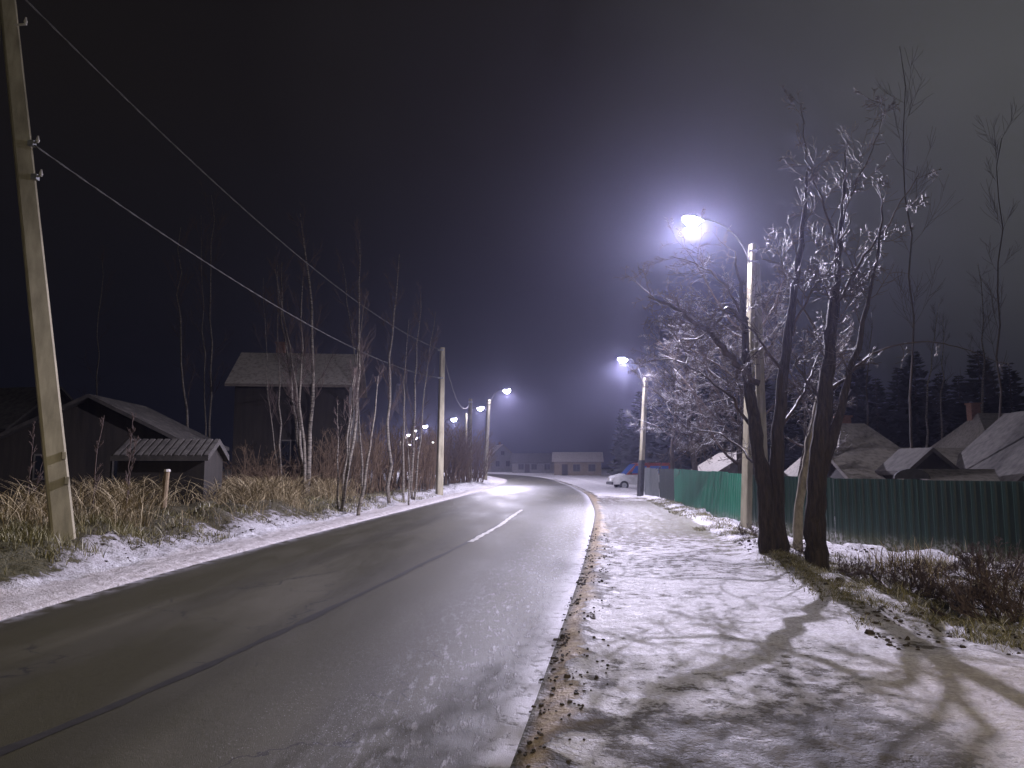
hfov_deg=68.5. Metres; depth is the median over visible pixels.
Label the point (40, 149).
overhead cable
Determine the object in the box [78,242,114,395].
birch tree
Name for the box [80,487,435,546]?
verge grass
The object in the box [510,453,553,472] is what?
long house
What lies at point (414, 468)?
dry shrub
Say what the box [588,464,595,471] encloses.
window
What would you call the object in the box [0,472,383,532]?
dry grass
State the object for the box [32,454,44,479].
window
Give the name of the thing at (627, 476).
parked van
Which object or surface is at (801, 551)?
bare brush
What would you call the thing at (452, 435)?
dry shrub
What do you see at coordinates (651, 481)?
metal fence
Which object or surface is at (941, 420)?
bare tree
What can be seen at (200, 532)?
leaf litter
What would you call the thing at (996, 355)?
bare tree
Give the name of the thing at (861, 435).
hip roof house
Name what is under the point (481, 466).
dry shrub
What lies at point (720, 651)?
ground
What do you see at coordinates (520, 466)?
window
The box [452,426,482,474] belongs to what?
dry shrub
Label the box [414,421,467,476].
dry shrub
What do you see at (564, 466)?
door
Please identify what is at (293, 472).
dry shrub
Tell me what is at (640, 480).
street lamp
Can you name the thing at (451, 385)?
overhead cable
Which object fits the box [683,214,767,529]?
street lamp
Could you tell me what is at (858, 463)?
long shed
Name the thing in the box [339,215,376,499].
birch tree
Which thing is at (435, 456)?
dry shrub
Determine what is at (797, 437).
yard tree
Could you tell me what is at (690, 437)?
yard tree
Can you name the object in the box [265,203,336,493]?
birch tree
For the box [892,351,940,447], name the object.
spruce tree
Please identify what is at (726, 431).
spruce tree
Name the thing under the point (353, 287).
birch tree
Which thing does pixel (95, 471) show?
sapling
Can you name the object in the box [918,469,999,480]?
lean shed
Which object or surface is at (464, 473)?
dry shrub
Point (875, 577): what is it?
fallen branch
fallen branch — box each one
[844,571,905,587]
[873,580,940,599]
[930,604,992,622]
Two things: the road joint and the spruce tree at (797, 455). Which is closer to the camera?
the road joint
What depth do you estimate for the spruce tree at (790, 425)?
79.21 m
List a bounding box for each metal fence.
[644,468,659,496]
[659,469,673,500]
[674,469,741,520]
[752,475,835,543]
[833,478,1023,561]
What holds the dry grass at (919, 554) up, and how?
on the ground at (720, 651)
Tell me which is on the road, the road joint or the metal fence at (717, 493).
the road joint
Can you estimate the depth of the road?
6.69 m
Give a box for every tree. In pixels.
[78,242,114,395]
[163,216,199,426]
[175,180,233,437]
[242,243,295,475]
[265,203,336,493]
[333,250,369,494]
[333,367,360,510]
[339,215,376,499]
[356,367,386,515]
[373,254,405,503]
[391,308,419,500]
[402,413,413,504]
[405,280,440,499]
[606,409,630,474]
[611,391,662,473]
[614,136,865,553]
[626,341,710,468]
[634,309,731,470]
[639,400,668,450]
[646,374,711,469]
[656,216,815,473]
[691,362,729,462]
[707,385,738,458]
[735,85,1009,571]
[736,360,789,461]
[766,332,859,476]
[766,380,803,470]
[785,361,847,460]
[788,287,859,550]
[794,327,816,440]
[833,386,853,415]
[835,357,884,427]
[850,307,891,426]
[853,378,901,445]
[875,46,962,447]
[884,368,924,447]
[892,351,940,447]
[915,373,956,447]
[918,294,947,447]
[930,312,953,438]
[943,350,1001,436]
[944,375,969,434]
[957,266,997,412]
[960,97,1023,418]
[990,363,1023,412]
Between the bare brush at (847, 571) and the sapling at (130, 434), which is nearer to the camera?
the bare brush at (847, 571)
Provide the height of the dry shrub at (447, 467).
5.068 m
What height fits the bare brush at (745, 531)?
0.489 m
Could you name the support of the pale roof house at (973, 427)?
on the ground at (720, 651)
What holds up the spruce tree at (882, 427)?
on the ground at (720, 651)
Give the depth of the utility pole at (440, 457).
41.86 m
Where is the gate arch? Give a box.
[893,469,930,478]
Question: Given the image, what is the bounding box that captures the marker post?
[160,469,170,508]
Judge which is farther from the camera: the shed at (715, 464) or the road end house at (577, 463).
the road end house at (577, 463)
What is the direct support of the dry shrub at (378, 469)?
on the ground at (720, 651)
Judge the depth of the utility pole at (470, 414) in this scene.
70.93 m
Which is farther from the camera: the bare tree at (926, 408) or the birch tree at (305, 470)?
the bare tree at (926, 408)
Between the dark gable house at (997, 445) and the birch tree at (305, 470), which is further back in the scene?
the birch tree at (305, 470)
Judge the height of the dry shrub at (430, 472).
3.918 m
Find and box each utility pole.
[0,0,75,540]
[435,347,444,494]
[467,399,471,478]
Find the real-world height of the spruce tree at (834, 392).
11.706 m
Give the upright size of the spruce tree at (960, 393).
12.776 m
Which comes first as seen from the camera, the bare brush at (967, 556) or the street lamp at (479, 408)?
the bare brush at (967, 556)
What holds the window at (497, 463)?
in the house at (502, 455)
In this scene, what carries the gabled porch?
on the ground at (720, 651)
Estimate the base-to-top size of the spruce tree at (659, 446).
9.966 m
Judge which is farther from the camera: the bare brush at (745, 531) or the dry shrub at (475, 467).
the dry shrub at (475, 467)
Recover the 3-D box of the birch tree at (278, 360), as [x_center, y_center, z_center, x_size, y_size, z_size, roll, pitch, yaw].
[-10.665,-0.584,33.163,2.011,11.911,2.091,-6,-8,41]
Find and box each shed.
[0,394,228,504]
[110,439,228,504]
[691,452,768,474]
[827,448,964,515]
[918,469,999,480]
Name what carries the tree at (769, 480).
on the ground at (720, 651)
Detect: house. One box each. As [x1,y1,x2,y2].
[0,386,72,432]
[225,342,366,494]
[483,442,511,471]
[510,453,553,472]
[552,452,603,475]
[784,415,899,476]
[931,403,1004,447]
[956,411,1023,480]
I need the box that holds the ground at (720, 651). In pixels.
[0,469,1023,767]
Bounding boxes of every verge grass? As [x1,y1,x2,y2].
[0,509,179,574]
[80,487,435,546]
[646,498,748,531]
[713,529,1020,647]
[801,549,1023,653]
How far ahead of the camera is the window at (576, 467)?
128.19 m
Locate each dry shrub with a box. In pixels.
[222,460,275,496]
[222,464,237,497]
[223,440,294,486]
[237,459,327,491]
[283,427,376,493]
[304,428,386,495]
[351,418,398,493]
[357,425,414,490]
[358,420,426,486]
[371,429,435,491]
[381,414,436,481]
[399,425,463,484]
[405,428,436,489]
[409,422,484,478]
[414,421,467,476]
[415,421,486,483]
[444,427,477,482]
[449,429,496,481]
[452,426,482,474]
[456,441,495,477]
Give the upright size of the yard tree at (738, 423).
10.434 m
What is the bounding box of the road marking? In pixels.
[467,510,522,541]
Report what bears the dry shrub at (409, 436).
on the ground at (720, 651)
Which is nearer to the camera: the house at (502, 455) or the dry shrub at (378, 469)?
the dry shrub at (378, 469)
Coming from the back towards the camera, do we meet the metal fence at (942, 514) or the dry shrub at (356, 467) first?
the dry shrub at (356, 467)
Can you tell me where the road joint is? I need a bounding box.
[0,520,504,755]
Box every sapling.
[26,421,43,499]
[92,417,103,513]
[124,412,135,503]
[125,437,138,509]
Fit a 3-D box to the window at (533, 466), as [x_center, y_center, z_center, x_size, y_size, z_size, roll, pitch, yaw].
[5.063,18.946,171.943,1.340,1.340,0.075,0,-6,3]
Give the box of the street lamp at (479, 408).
[465,406,483,476]
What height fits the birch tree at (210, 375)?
16.585 m
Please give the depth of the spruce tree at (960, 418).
76.20 m
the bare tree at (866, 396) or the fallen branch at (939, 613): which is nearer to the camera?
the fallen branch at (939, 613)
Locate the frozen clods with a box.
[511,518,612,767]
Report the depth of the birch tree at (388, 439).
31.23 m
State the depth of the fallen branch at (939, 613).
8.65 m
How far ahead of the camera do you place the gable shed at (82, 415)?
27.41 m
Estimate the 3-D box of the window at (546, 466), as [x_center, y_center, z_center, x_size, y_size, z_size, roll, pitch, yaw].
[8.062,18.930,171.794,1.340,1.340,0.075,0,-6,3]
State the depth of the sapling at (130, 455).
16.89 m
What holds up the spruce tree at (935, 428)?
on the ground at (720, 651)
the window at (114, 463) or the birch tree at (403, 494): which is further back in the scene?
the birch tree at (403, 494)
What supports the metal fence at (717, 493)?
on the ground at (720, 651)
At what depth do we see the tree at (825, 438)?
12.84 m
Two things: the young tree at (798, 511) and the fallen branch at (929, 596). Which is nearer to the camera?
the fallen branch at (929, 596)
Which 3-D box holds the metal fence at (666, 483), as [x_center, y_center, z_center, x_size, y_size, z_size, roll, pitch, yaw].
[7.250,4.898,35.150,0.113,1.873,4.014,0,-6,2]
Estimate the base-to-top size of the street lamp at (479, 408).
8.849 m
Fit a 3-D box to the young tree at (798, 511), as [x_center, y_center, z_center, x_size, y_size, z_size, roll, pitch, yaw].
[6.507,0.703,15.300,2.080,5.845,0.960,2,-7,-18]
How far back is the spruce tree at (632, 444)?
87.21 m
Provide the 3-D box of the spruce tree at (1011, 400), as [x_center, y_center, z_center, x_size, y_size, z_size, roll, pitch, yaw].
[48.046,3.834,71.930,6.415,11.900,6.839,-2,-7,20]
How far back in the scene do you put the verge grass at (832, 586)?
9.20 m
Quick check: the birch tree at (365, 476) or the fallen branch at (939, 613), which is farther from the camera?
the birch tree at (365, 476)
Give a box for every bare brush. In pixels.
[734,522,758,535]
[754,539,835,563]
[836,553,890,580]
[850,557,984,599]
[918,536,1023,587]
[926,576,1008,606]
[938,553,1023,626]
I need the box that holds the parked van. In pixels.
[606,463,669,487]
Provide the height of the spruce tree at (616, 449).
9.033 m
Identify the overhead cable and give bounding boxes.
[25,0,439,349]
[34,145,437,377]
[445,361,469,408]
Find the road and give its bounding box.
[0,473,593,767]
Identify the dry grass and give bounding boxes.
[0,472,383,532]
[854,536,1023,617]
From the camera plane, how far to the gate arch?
16.53 m
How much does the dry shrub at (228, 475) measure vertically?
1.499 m
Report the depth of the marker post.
18.78 m
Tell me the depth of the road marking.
19.63 m
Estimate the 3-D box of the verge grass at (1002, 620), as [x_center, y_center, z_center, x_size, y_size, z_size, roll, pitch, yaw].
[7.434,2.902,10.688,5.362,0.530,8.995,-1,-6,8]
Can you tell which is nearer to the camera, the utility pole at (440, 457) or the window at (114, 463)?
the window at (114, 463)
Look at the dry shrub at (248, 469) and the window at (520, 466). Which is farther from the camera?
the window at (520, 466)
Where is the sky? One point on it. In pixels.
(515, 157)
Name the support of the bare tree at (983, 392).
on the ground at (720, 651)
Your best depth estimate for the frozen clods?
6.33 m
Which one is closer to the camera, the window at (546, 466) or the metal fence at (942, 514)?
the metal fence at (942, 514)
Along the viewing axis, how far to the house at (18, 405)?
40.18 m
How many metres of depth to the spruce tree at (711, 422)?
89.58 m
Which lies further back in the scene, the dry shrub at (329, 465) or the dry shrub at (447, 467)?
the dry shrub at (447, 467)
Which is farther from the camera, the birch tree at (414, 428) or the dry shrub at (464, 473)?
the dry shrub at (464, 473)
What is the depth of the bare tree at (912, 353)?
26.45 m
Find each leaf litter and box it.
[2,496,384,565]
[734,537,1023,654]
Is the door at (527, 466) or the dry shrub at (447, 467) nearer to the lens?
the dry shrub at (447, 467)
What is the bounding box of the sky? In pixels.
[0,0,1023,468]
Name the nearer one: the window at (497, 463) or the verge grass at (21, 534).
the verge grass at (21, 534)
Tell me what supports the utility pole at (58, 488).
on the ground at (720, 651)
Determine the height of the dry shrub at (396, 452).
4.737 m
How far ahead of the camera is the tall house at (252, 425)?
37.60 m
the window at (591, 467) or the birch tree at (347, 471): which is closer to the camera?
the birch tree at (347, 471)
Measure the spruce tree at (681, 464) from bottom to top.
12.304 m
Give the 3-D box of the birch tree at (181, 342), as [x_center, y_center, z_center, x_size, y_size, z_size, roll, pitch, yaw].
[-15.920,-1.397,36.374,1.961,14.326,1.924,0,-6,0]
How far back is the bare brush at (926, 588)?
10.12 m
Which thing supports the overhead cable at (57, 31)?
hanging from the utility pole at (58, 488)
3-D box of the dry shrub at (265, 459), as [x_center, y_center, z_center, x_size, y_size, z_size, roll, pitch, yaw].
[-9.907,3.489,29.741,3.230,2.658,1.862,-3,-7,29]
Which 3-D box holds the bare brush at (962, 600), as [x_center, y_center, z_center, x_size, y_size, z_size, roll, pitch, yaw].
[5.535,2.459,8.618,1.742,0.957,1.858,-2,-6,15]
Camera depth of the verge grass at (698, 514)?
23.87 m
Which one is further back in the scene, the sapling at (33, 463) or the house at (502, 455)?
the house at (502, 455)
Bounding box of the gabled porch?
[875,447,958,478]
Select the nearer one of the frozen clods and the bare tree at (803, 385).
the frozen clods
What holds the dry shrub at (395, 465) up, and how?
on the ground at (720, 651)
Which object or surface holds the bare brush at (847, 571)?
on the ground at (720, 651)
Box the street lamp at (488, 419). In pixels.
[483,389,509,479]
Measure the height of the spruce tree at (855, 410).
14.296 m
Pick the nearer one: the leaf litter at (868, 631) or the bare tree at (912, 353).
the leaf litter at (868, 631)
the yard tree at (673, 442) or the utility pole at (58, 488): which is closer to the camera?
the utility pole at (58, 488)
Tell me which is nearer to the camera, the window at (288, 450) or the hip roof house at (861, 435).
the hip roof house at (861, 435)
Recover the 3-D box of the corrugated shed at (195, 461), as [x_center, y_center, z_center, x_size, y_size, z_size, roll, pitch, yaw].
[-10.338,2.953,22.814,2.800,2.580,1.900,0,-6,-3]
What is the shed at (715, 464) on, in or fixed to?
on the ground at (720, 651)
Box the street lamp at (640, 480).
[618,357,648,495]
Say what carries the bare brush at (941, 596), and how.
on the ground at (720, 651)
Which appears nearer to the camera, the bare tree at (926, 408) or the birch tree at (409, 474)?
the birch tree at (409, 474)
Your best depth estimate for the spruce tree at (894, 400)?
92.22 m
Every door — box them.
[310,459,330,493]
[525,464,529,472]
[562,464,567,474]
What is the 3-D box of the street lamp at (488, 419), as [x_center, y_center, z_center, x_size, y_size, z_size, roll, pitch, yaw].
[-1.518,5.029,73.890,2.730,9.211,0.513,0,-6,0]
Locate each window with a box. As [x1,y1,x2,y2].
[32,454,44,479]
[111,461,117,479]
[279,440,301,466]
[495,461,499,466]
[518,464,523,469]
[531,464,536,469]
[544,464,549,469]
[573,464,579,471]
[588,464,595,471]
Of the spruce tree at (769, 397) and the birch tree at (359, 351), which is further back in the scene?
the spruce tree at (769, 397)
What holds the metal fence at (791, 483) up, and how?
on the ground at (720, 651)

